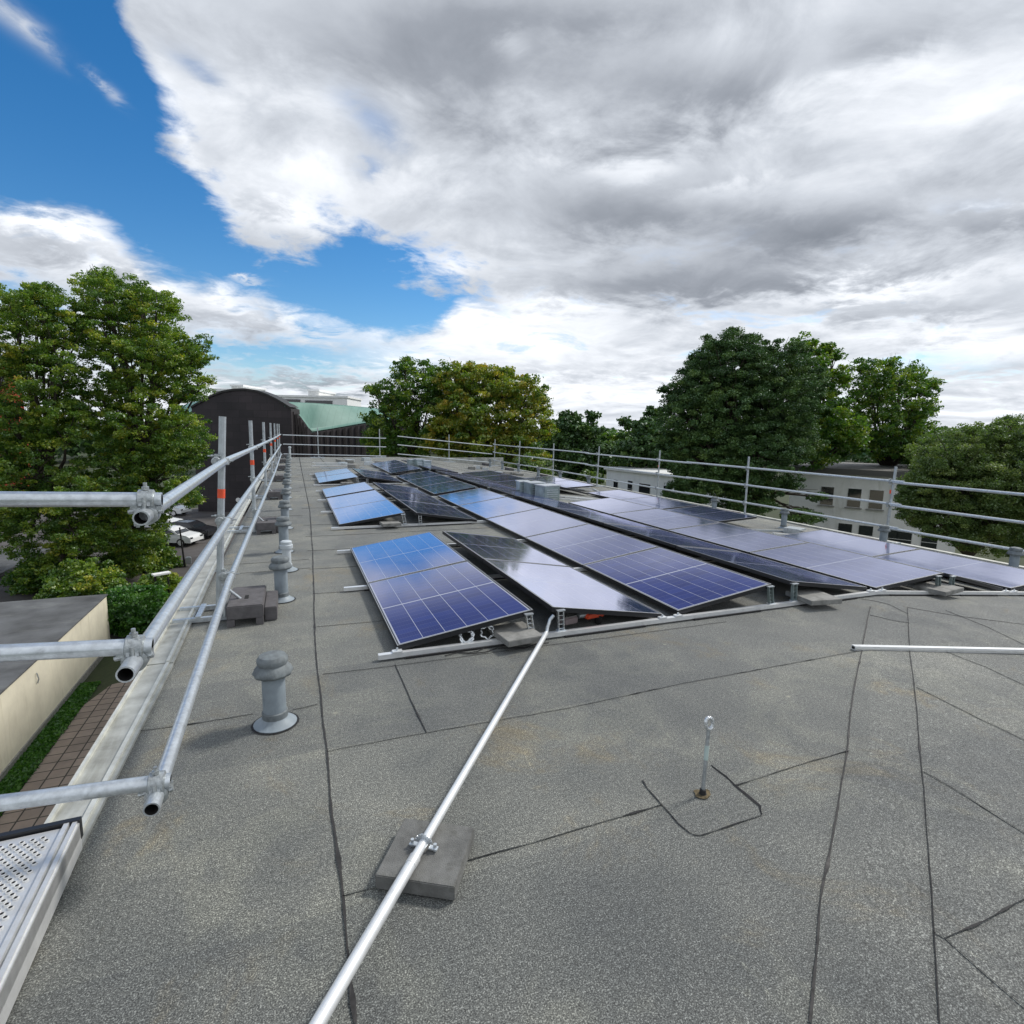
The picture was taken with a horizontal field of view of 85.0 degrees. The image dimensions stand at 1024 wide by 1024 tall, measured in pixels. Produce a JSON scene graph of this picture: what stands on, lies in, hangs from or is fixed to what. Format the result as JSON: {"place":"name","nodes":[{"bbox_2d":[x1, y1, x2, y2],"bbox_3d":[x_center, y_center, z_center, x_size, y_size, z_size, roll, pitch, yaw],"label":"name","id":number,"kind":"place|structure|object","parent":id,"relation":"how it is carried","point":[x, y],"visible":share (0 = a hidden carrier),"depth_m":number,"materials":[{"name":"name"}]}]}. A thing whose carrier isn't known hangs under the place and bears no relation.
{"place":"outdoors","nodes":[
{"label":"outdoors","id":0,"kind":"place"},
{"bbox_2d":[0,547,50,576],"bbox_3d":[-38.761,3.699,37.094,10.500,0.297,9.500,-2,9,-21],"label":"garage","id":1,"kind":"structure","parent":0,"point":[6,564],"depth_m":38.24,"materials":[{"name":"concrete"}]},
{"bbox_2d":[0,816,83,1023],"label":"scaffold deck","id":2,"kind":"structure","parent":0,"point":[37,863],"depth_m":1.80,"materials":[{"name":"metal"}]},
{"bbox_2d":[0,594,109,780],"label":"garage","id":3,"kind":"structure","parent":0,"point":[35,695],"depth_m":19.55,"materials":[{"name":"paint"}]},
{"bbox_2d":[0,679,133,832],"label":"path","id":4,"kind":"structure","parent":0,"point":[62,760],"depth_m":16.76,"materials":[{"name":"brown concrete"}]},
{"bbox_2d":[0,508,246,678],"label":"ground","id":5,"kind":"structure","parent":0,"point":[193,551],"depth_m":44.50,"materials":[{"name":"plant"}]},
{"bbox_2d":[0,280,117,562],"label":"maple tree","id":6,"kind":"object","parent":5,"relation":"on","point":[22,361],"visible":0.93,"depth_m":31.28,"materials":[{"name":"green plant"}]},
{"bbox_2d":[147,525,203,546],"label":"parked car","id":7,"kind":"object","parent":5,"relation":"on","point":[188,536],"visible":0.46,"depth_m":45.33,"materials":[{"name":"white paint"}]},
{"bbox_2d":[169,519,216,536],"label":"parked car","id":8,"kind":"object","parent":5,"relation":"on","point":[204,529],"visible":0.33,"depth_m":48.29,"materials":[{"name":"black paint"}]},
{"bbox_2d":[0,0,1023,432],"label":"sky","id":9,"kind":"structure","parent":0,"point":[574,195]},
{"bbox_2d":[23,435,1023,703],"bbox_3d":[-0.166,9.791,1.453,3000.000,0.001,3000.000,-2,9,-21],"label":"ground","id":10,"kind":"structure","parent":0,"point":[105,669],"depth_m":47.00,"materials":[{"name":"green plant"}]},
{"bbox_2d":[0,549,77,595],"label":"leafy hedge","id":11,"kind":"object","parent":10,"relation":"on","point":[22,577],"visible":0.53,"depth_m":31.09,"materials":[{"name":"green plant"}]},
{"bbox_2d":[0,681,100,815],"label":"grass","id":12,"kind":"structure","parent":10,"relation":"on","point":[23,769],"depth_m":17.30,"materials":[{"name":"green plant"}]},
{"bbox_2d":[32,557,130,599],"bbox_3d":[-23.944,3.966,31.017,6.978,3.689,4.422,6,10,31],"label":"leafy hedge","id":13,"kind":"object","parent":10,"relation":"on","point":[82,578],"visible":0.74,"depth_m":29.34,"materials":[{"name":"green plant"}]},
{"bbox_2d":[47,265,219,578],"bbox_3d":[-24.634,-5.683,36.429,9.493,20.082,12.573,-5,10,-36],"label":"maple tree","id":14,"kind":"object","parent":10,"relation":"on","point":[161,357],"visible":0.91,"depth_m":33.91,"materials":[{"name":"green plant"}]},
{"bbox_2d":[100,583,168,636],"bbox_3d":[-18.554,4.728,26.895,3.660,3.265,5.784,-6,11,-41],"label":"leafy hedge","id":15,"kind":"object","parent":10,"relation":"on","point":[139,609],"visible":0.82,"depth_m":25.54,"materials":[{"name":"green plant"}]},
{"bbox_2d":[98,533,183,573],"bbox_3d":[-26.586,3.517,39.972,5.478,4.461,8.539,-4,10,-32],"label":"bush","id":16,"kind":"object","parent":10,"relation":"on","point":[170,559],"visible":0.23,"depth_m":38.16,"materials":[{"name":"green plant"}]},
{"bbox_2d":[131,570,182,602],"bbox_3d":[-20.454,4.447,31.949,2.914,2.562,4.935,-7,11,-42],"label":"leafy hedge","id":17,"kind":"object","parent":10,"relation":"on","point":[175,579],"visible":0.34,"depth_m":31.22,"materials":[{"name":"green plant"}]},
{"bbox_2d":[175,388,405,511],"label":"arched hall","id":18,"kind":"structure","parent":10,"relation":"on","point":[238,408],"depth_m":62.99,"materials":[{"name":"metal"}]},
{"bbox_2d":[277,395,361,406],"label":"office building","id":19,"kind":"structure","parent":10,"relation":"on","point":[345,400],"depth_m":150.10,"materials":[{"name":"white glass"}]},
{"bbox_2d":[356,356,467,457],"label":"ash tree","id":20,"kind":"object","parent":10,"relation":"on","point":[393,405],"visible":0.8,"depth_m":44.40,"materials":[{"name":"green plant"}]},
{"bbox_2d":[416,359,560,466],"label":"autumn tree","id":21,"kind":"object","parent":10,"relation":"on","point":[466,422],"visible":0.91,"depth_m":41.66,"materials":[{"name":"green plant"}]},
{"bbox_2d":[5,457,1023,1023],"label":"flat roof building","id":22,"kind":"structure","parent":10,"relation":"on","point":[843,843],"depth_m":2.34,"materials":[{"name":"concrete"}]},
{"bbox_2d":[115,416,284,816],"bbox_3d":[-6.424,-1.513,14.657,0.660,1.649,28.231,-2,9,-21],"label":"guard rail","id":23,"kind":"object","parent":22,"relation":"on","point":[128,669],"visible":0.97,"depth_m":3.40,"materials":[{"name":"metal"}]},
{"bbox_2d":[0,482,173,811],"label":"guard rail","id":24,"kind":"object","parent":23,"relation":"attached to","point":[134,643],"visible":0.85,"depth_m":1.88,"materials":[{"name":"metal"}]},
{"bbox_2d":[226,585,277,627],"bbox_3d":[-2.199,0.785,4.761,0.368,0.169,0.600,-2,9,-21],"label":"counterweight","id":25,"kind":"object","parent":22,"relation":"on","point":[258,602],"visible":0.99,"depth_m":4.59,"materials":[{"name":"concrete"}]},
{"bbox_2d":[256,517,278,534],"bbox_3d":[-3.692,0.200,8.534,0.368,0.169,0.600,-2,9,-21],"label":"counterweight","id":26,"kind":"object","parent":22,"relation":"on","point":[267,523],"visible":0.7,"depth_m":8.27,"materials":[{"name":"concrete"}]},
{"bbox_2d":[251,650,298,734],"bbox_3d":[-1.279,0.948,2.998,0.243,0.399,0.243,-3,9,-24],"label":"vent pipe","id":27,"kind":"object","parent":22,"relation":"on","point":[273,669],"visible":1,"depth_m":2.95,"materials":[{"name":"metal"}]},
{"bbox_2d":[268,555,295,603],"bbox_3d":[-2.124,0.607,5.132,0.243,0.419,0.243,9,12,44],"label":"vent pipe","id":28,"kind":"object","parent":22,"relation":"on","point":[279,565],"visible":0.91,"depth_m":5.08,"materials":[{"name":"metal"}]},
{"bbox_2d":[274,516,293,553],"bbox_3d":[-2.903,0.282,7.099,0.243,0.459,0.243,2,9,8],"label":"vent pipe","id":29,"kind":"object","parent":22,"relation":"on","point":[282,523],"visible":0.85,"depth_m":7.04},
{"bbox_2d":[279,540,298,572],"bbox_3d":[-2.502,0.483,6.202,0.243,0.339,0.243,1,8,-2],"label":"vent pipe","id":30,"kind":"object","parent":22,"relation":"on","point":[286,546],"visible":0.67,"depth_m":6.16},
{"bbox_2d":[283,428,385,457],"bbox_3d":[-8.886,-3.483,28.250,5.001,1.500,0.405,-2,9,-21],"label":"guard rail","id":31,"kind":"object","parent":22,"relation":"on","point":[318,445],"visible":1,"depth_m":28.31,"materials":[{"name":"metal"}]},
{"bbox_2d":[311,476,453,479],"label":"mounting rail","id":32,"kind":"object","parent":22,"relation":"on","point":[367,478],"visible":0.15,"depth_m":17.10,"materials":[{"name":"metal"}]},
{"bbox_2d":[316,472,357,483],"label":"solar panel","id":33,"kind":"object","parent":32,"relation":"on","point":[336,477],"visible":1,"depth_m":15.79,"materials":[{"name":"blue glass"}]},
{"bbox_2d":[396,471,439,481],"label":"solar panel","id":34,"kind":"object","parent":32,"relation":"on","point":[412,476],"visible":0.93,"depth_m":17.02,"materials":[{"name":"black glass"}]},
{"bbox_2d":[331,520,486,529],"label":"mounting rail","id":35,"kind":"object","parent":22,"relation":"on","point":[412,524],"visible":0.88,"depth_m":9.10,"materials":[{"name":"metal"}]},
{"bbox_2d":[398,500,476,521],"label":"solar panel","id":36,"kind":"object","parent":35,"relation":"on","point":[433,510],"visible":1,"depth_m":9.79,"materials":[{"name":"black glass"}]},
{"bbox_2d":[458,497,540,519],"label":"solar panel","id":37,"kind":"object","parent":35,"relation":"on","point":[486,509],"visible":0.96,"depth_m":10.39,"materials":[{"name":"blue glass"}]},
{"bbox_2d":[375,818,473,900],"bbox_3d":[-0.312,1.273,2.065,0.285,0.054,0.295,2,9,9],"label":"concrete slab","id":38,"kind":"object","parent":22,"relation":"on","point":[439,873],"depth_m":2.01,"materials":[{"name":"concrete"}]},
{"bbox_2d":[409,834,438,851],"bbox_3d":[-0.326,1.215,2.060,0.110,0.058,0.020,3,9,15],"label":"pole clip","id":39,"kind":"object","parent":38,"relation":"on","point":[434,847],"visible":0.96,"depth_m":2.06,"materials":[{"name":"metal"}]},
{"bbox_2d":[309,614,554,1023],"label":"aluminium pole","id":40,"kind":"object","parent":38,"relation":"on","point":[334,994],"visible":1,"depth_m":1.86,"materials":[{"name":"metal"}]},
{"bbox_2d":[321,504,540,513],"bbox_3d":[0.468,0.014,11.835,8.552,0.380,0.070,-2,9,-21],"label":"mounting rail","id":41,"kind":"object","parent":22,"relation":"on","point":[404,509],"visible":0.12,"depth_m":10.80,"materials":[{"name":"metal"}]},
{"bbox_2d":[326,490,386,510],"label":"solar panel","id":42,"kind":"object","parent":41,"relation":"on","point":[354,499],"visible":0.88,"depth_m":11.21,"materials":[{"name":"blue glass"}]},
{"bbox_2d":[331,499,404,526],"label":"solar panel","id":43,"kind":"object","parent":41,"relation":"on","point":[362,513],"visible":0.99,"depth_m":9.49,"materials":[{"name":"blue glass"}]},
{"bbox_2d":[384,490,449,505],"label":"solar panel","id":44,"kind":"object","parent":41,"relation":"on","point":[396,496],"visible":0.88,"depth_m":11.54,"materials":[{"name":"black glass"}]},
{"bbox_2d":[437,488,506,506],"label":"solar panel","id":45,"kind":"object","parent":41,"relation":"on","point":[467,496],"visible":0.96,"depth_m":11.98,"materials":[{"name":"blue glass"}]},
{"bbox_2d":[491,488,561,501],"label":"solar panel","id":46,"kind":"object","parent":41,"relation":"on","point":[513,493],"visible":0.69,"depth_m":12.38,"materials":[{"name":"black glass"}]},
{"bbox_2d":[622,496,696,509],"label":"solar panel","id":47,"kind":"object","parent":41,"relation":"on","point":[659,502],"visible":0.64,"depth_m":13.66,"materials":[{"name":"blue glass"}]},
{"bbox_2d":[397,436,491,462],"bbox_3d":[-3.537,-3.422,30.376,5.304,1.567,0.405,-2,9,-21],"label":"guard rail","id":48,"kind":"object","parent":22,"relation":"on","point":[444,449],"visible":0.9,"depth_m":30.43,"materials":[{"name":"metal"}]},
{"bbox_2d":[419,480,476,495],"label":"solar panel","id":49,"kind":"object","parent":22,"relation":"on","point":[445,487],"visible":0.99,"depth_m":13.70,"materials":[{"name":"blue glass"}]},
{"bbox_2d":[313,481,591,490],"bbox_3d":[-1.359,-0.712,16.520,8.502,0.380,0.070,-2,9,-21],"label":"mounting rail","id":50,"kind":"object","parent":22,"relation":"on","point":[406,483],"visible":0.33,"depth_m":15.48,"materials":[{"name":"metal"}]},
{"bbox_2d":[406,475,455,487],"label":"solar panel","id":51,"kind":"object","parent":50,"relation":"on","point":[425,481],"visible":0.94,"depth_m":15.42,"materials":[{"name":"blue glass"}]},
{"bbox_2d":[477,474,525,482],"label":"solar panel","id":52,"kind":"object","parent":50,"relation":"on","point":[498,478],"visible":0.87,"depth_m":17.24,"materials":[{"name":"black glass"}]},
{"bbox_2d":[546,480,595,488],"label":"solar panel","id":53,"kind":"object","parent":50,"relation":"on","point":[569,484],"visible":0.7,"depth_m":17.95,"materials":[{"name":"blue glass"}]},
{"bbox_2d":[318,494,598,500],"bbox_3d":[-0.171,-0.240,13.477,8.532,0.380,0.070,-2,9,-21],"label":"mounting rail","id":54,"kind":"object","parent":22,"relation":"on","point":[389,498],"visible":0.2,"depth_m":13.43,"materials":[{"name":"metal"}]},
{"bbox_2d":[372,482,428,495],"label":"solar panel","id":55,"kind":"object","parent":54,"relation":"on","point":[395,488],"visible":0.94,"depth_m":13.17,"materials":[{"name":"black glass"}]},
{"bbox_2d":[587,490,652,499],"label":"solar panel","id":56,"kind":"object","parent":54,"relation":"on","point":[620,494],"visible":0.72,"depth_m":15.30,"materials":[{"name":"blue glass"}]},
{"bbox_2d":[337,533,634,553],"bbox_3d":[1.756,0.513,8.620,8.522,0.380,0.070,-2,9,-21],"label":"mounting rail","id":57,"kind":"object","parent":22,"relation":"on","point":[449,544],"visible":0.09,"depth_m":7.59,"materials":[{"name":"metal"}]},
{"bbox_2d":[486,508,588,539],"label":"solar panel","id":58,"kind":"object","parent":57,"relation":"on","point":[524,524],"visible":0.95,"depth_m":8.80,"materials":[{"name":"blue glass"}]},
{"bbox_2d":[554,507,657,528],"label":"solar panel","id":59,"kind":"object","parent":57,"relation":"on","point":[600,518],"visible":0.93,"depth_m":9.26,"materials":[{"name":"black glass"}]},
{"bbox_2d":[610,508,719,530],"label":"solar panel","id":60,"kind":"object","parent":57,"relation":"on","point":[662,519],"visible":0.88,"depth_m":9.70,"materials":[{"name":"blue glass"}]},
{"bbox_2d":[344,557,712,590],"bbox_3d":[2.355,0.760,7.026,8.582,0.380,0.070,-2,9,-21],"label":"mounting rail","id":61,"kind":"object","parent":22,"relation":"on","point":[365,587],"visible":0.12,"depth_m":5.98,"materials":[{"name":"metal"}]},
{"bbox_2d":[350,531,467,584],"bbox_3d":[-1.254,0.497,6.464,1.050,0.041,1.700,-11,12,-20],"label":"solar panel","id":62,"kind":"object","parent":61,"relation":"on","point":[386,559],"visible":0.91,"depth_m":6.32,"materials":[{"name":"blue glass"}]},
{"bbox_2d":[442,531,569,566],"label":"solar panel","id":63,"kind":"object","parent":61,"relation":"on","point":[480,547],"visible":0.93,"depth_m":6.75,"materials":[{"name":"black glass"}]},
{"bbox_2d":[525,524,658,567],"bbox_3d":[0.976,0.406,7.332,1.050,0.040,1.700,-11,12,-20],"label":"solar panel","id":64,"kind":"object","parent":61,"relation":"on","point":[580,545],"visible":0.94,"depth_m":7.20,"materials":[{"name":"blue glass"}]},
{"bbox_2d":[603,523,739,551],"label":"solar panel","id":65,"kind":"object","parent":61,"relation":"on","point":[670,539],"visible":0.93,"depth_m":7.64,"materials":[{"name":"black glass"}]},
{"bbox_2d":[668,522,807,553],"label":"solar panel","id":66,"kind":"object","parent":61,"relation":"on","point":[741,539],"visible":0.88,"depth_m":8.10,"materials":[{"name":"blue glass"}]},
{"bbox_2d":[779,530,919,556],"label":"solar panel","id":67,"kind":"object","parent":61,"relation":"on","point":[862,545],"visible":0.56,"depth_m":9.00,"materials":[{"name":"blue glass"}]},
{"bbox_2d":[534,483,560,500],"bbox_3d":[0.803,-0.437,12.715,0.460,0.378,0.440,-4,10,-30],"label":"sheet metal box","id":68,"kind":"object","parent":22,"relation":"on","point":[549,490],"visible":0.83,"depth_m":12.56,"materials":[{"name":"metal"}]},
{"bbox_2d":[518,496,600,512],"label":"solar panel","id":69,"kind":"object","parent":22,"relation":"on","point":[551,504],"visible":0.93,"depth_m":10.87,"materials":[{"name":"black glass"}]},
{"bbox_2d":[568,498,655,514],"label":"solar panel","id":70,"kind":"object","parent":22,"relation":"on","point":[608,506],"visible":0.89,"depth_m":11.29,"materials":[{"name":"blue glass"}]},
{"bbox_2d":[378,590,1023,659],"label":"mounting rail","id":71,"kind":"object","parent":22,"relation":"on","point":[453,648],"visible":0.9,"depth_m":4.62,"materials":[{"name":"metal"}]},
{"bbox_2d":[367,561,533,649],"bbox_3d":[-0.629,0.742,4.886,1.050,0.040,1.700,-11,12,-20],"label":"solar panel","id":72,"kind":"object","parent":71,"relation":"on","point":[426,606],"visible":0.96,"depth_m":4.64,"materials":[{"name":"blue glass"}]},
{"bbox_2d":[488,621,542,646],"bbox_3d":[0.028,0.919,4.217,0.300,0.045,0.340,-3,9,-27],"label":"ballast slab","id":73,"kind":"object","parent":71,"relation":"on","point":[514,634],"depth_m":4.15,"materials":[{"name":"concrete"}]},
{"bbox_2d":[483,559,661,617],"bbox_3d":[0.484,0.696,5.319,1.050,0.040,1.700,7,6,-22],"label":"solar panel","id":74,"kind":"object","parent":71,"relation":"on","point":[552,588],"visible":0.97,"depth_m":5.06,"materials":[{"name":"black glass"}]},
{"bbox_2d":[583,547,771,613],"bbox_3d":[1.601,0.650,5.754,1.050,0.041,1.700,-11,12,-20],"label":"solar panel","id":75,"kind":"object","parent":71,"relation":"on","point":[672,581],"visible":0.98,"depth_m":5.54,"materials":[{"name":"blue glass"}]},
{"bbox_2d":[676,546,866,590],"bbox_3d":[2.789,0.602,6.217,1.050,0.041,1.700,7,6,-22],"label":"solar panel","id":76,"kind":"object","parent":71,"relation":"on","point":[778,571],"visible":1,"depth_m":5.95,"materials":[{"name":"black glass"}]},
{"bbox_2d":[785,589,841,605],"bbox_3d":[2.857,0.806,5.298,0.340,0.045,0.340,-1,9,-13],"label":"ballast slab","id":77,"kind":"object","parent":71,"relation":"on","point":[812,597],"depth_m":5.21,"materials":[{"name":"concrete"}]},
{"bbox_2d":[815,543,1002,590],"bbox_3d":[4.927,0.676,7.074,1.050,0.041,1.700,13,4,-23],"label":"solar panel","id":78,"kind":"object","parent":71,"relation":"on","point":[964,580],"visible":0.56,"depth_m":6.34,"materials":[{"name":"black glass"}]},
{"bbox_2d":[914,581,963,595],"bbox_3d":[4.589,0.821,6.007,0.400,0.045,0.300,-4,10,-29],"label":"ballast slab","id":79,"kind":"object","parent":71,"relation":"on","point":[943,589],"depth_m":5.95,"materials":[{"name":"concrete"}]},
{"bbox_2d":[875,549,1023,590],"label":"solar panel","id":80,"kind":"object","parent":71,"relation":"on","point":[1004,577],"visible":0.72,"depth_m":7.46,"materials":[{"name":"glass"}]},
{"bbox_2d":[694,716,714,798],"bbox_3d":[0.860,1.085,2.469,0.101,0.358,0.068,-2,9,-21],"label":"anchor eye","id":81,"kind":"object","parent":22,"relation":"on","point":[702,792],"visible":1,"depth_m":2.48,"materials":[{"name":"metal"}]},
{"bbox_2d":[665,506,756,522],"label":"solar panel","id":82,"kind":"object","parent":22,"relation":"on","point":[715,514],"visible":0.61,"depth_m":11.95,"materials":[{"name":"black glass"}]},
{"bbox_2d":[491,439,1023,552],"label":"guard rail","id":83,"kind":"object","parent":22,"relation":"on","point":[890,504],"visible":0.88,"depth_m":12.16,"materials":[{"name":"metal"}]},
{"bbox_2d":[750,542,943,589],"bbox_3d":[3.880,0.610,6.650,1.050,0.040,1.700,-6,11,-21],"label":"solar panel","id":84,"kind":"object","parent":22,"relation":"on","point":[869,572],"visible":0.92,"depth_m":6.47,"materials":[{"name":"blue glass"}]},
{"bbox_2d":[851,644,1023,653],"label":"aluminium profile","id":85,"kind":"object","parent":22,"relation":"on","point":[854,647],"visible":1,"depth_m":4.33,"materials":[{"name":"silver"}]},
{"bbox_2d":[1007,547,1023,567],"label":"vent pipe","id":86,"kind":"object","parent":22,"relation":"on","point":[1015,553],"visible":0.78,"depth_m":8.18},
{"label":"mounting rail","id":87,"kind":"object","parent":22,"relation":"on","visible":0},
{"bbox_2d":[322,482,374,497],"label":"solar panel","id":88,"kind":"object","parent":87,"relation":"on","point":[345,489],"visible":0.93,"depth_m":12.86,"materials":[{"name":"blue glass"}]},
{"bbox_2d":[28,419,1001,464],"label":"woodland","id":89,"kind":"object","parent":10,"relation":"on","point":[79,449],"visible":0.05,"depth_m":140.59,"materials":[{"name":"plant"}]},
{"bbox_2d":[509,452,553,475],"bbox_3d":[1.216,0.095,38.262,3.568,8.427,4.481,-2,9,-21],"label":"bush","id":90,"kind":"object","parent":10,"relation":"on","point":[542,463],"visible":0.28,"depth_m":36.52,"materials":[{"name":"green plant"}]},
{"bbox_2d":[537,409,616,479],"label":"dark tree","id":91,"kind":"object","parent":10,"relation":"on","point":[576,433],"visible":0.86,"depth_m":67.02,"materials":[{"name":"green plant"}]},
{"bbox_2d":[576,469,605,484],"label":"bush","id":92,"kind":"object","parent":10,"relation":"on","point":[592,474],"visible":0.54,"depth_m":43.71,"materials":[{"name":"green plant"}]},
{"bbox_2d":[597,426,636,474],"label":"tree","id":93,"kind":"object","parent":10,"relation":"on","point":[610,436],"visible":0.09,"depth_m":78.43,"materials":[{"name":"green plant"}]},
{"bbox_2d":[610,405,674,467],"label":"dark tree","id":94,"kind":"object","parent":10,"relation":"on","point":[638,441],"visible":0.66,"depth_m":59.49,"materials":[{"name":"green plant"}]},
{"bbox_2d":[604,466,726,505],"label":"white house","id":95,"kind":"structure","parent":10,"relation":"on","point":[646,479],"depth_m":55.85,"materials":[{"name":"grey"}]},
{"bbox_2d":[652,325,832,525],"bbox_3d":[15.640,-4.111,38.556,11.654,17.195,11.515,4,9,19],"label":"deciduous tree","id":96,"kind":"object","parent":10,"relation":"on","point":[726,398],"visible":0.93,"depth_m":35.35,"materials":[{"name":"green plant"}]},
{"bbox_2d":[777,331,872,470],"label":"lime tree","id":97,"kind":"object","parent":10,"relation":"on","point":[844,435],"visible":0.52,"depth_m":43.53,"materials":[{"name":"green plant"}]},
{"bbox_2d":[789,462,956,552],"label":"apartment house","id":98,"kind":"structure","parent":10,"relation":"on","point":[876,513],"depth_m":44.37,"materials":[{"name":"grey"}]},
{"bbox_2d":[817,486,834,506],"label":"window","id":99,"kind":"structure","parent":98,"relation":"in","point":[826,502],"depth_m":45.49,"materials":[{"name":"grey"}]},
{"bbox_2d":[844,488,861,508],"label":"window","id":100,"kind":"structure","parent":98,"relation":"in","point":[852,492],"depth_m":44.36,"materials":[{"name":"grey"}]},
{"bbox_2d":[866,489,884,510],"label":"window","id":101,"kind":"structure","parent":98,"relation":"in","point":[876,495],"depth_m":43.44,"materials":[{"name":"grey"}]},
{"bbox_2d":[841,353,947,465],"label":"lime tree","id":102,"kind":"object","parent":10,"relation":"on","point":[891,439],"visible":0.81,"depth_m":48.29,"materials":[{"name":"green plant"}]},
{"bbox_2d":[900,427,960,468],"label":"lime tree","id":103,"kind":"object","parent":10,"relation":"on","point":[923,437],"visible":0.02,"depth_m":43.00,"materials":[{"name":"green plant"}]},
{"bbox_2d":[892,413,1023,559],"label":"willow tree","id":104,"kind":"object","parent":10,"relation":"on","point":[971,456],"visible":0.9,"depth_m":23.52,"materials":[{"name":"green plant"}]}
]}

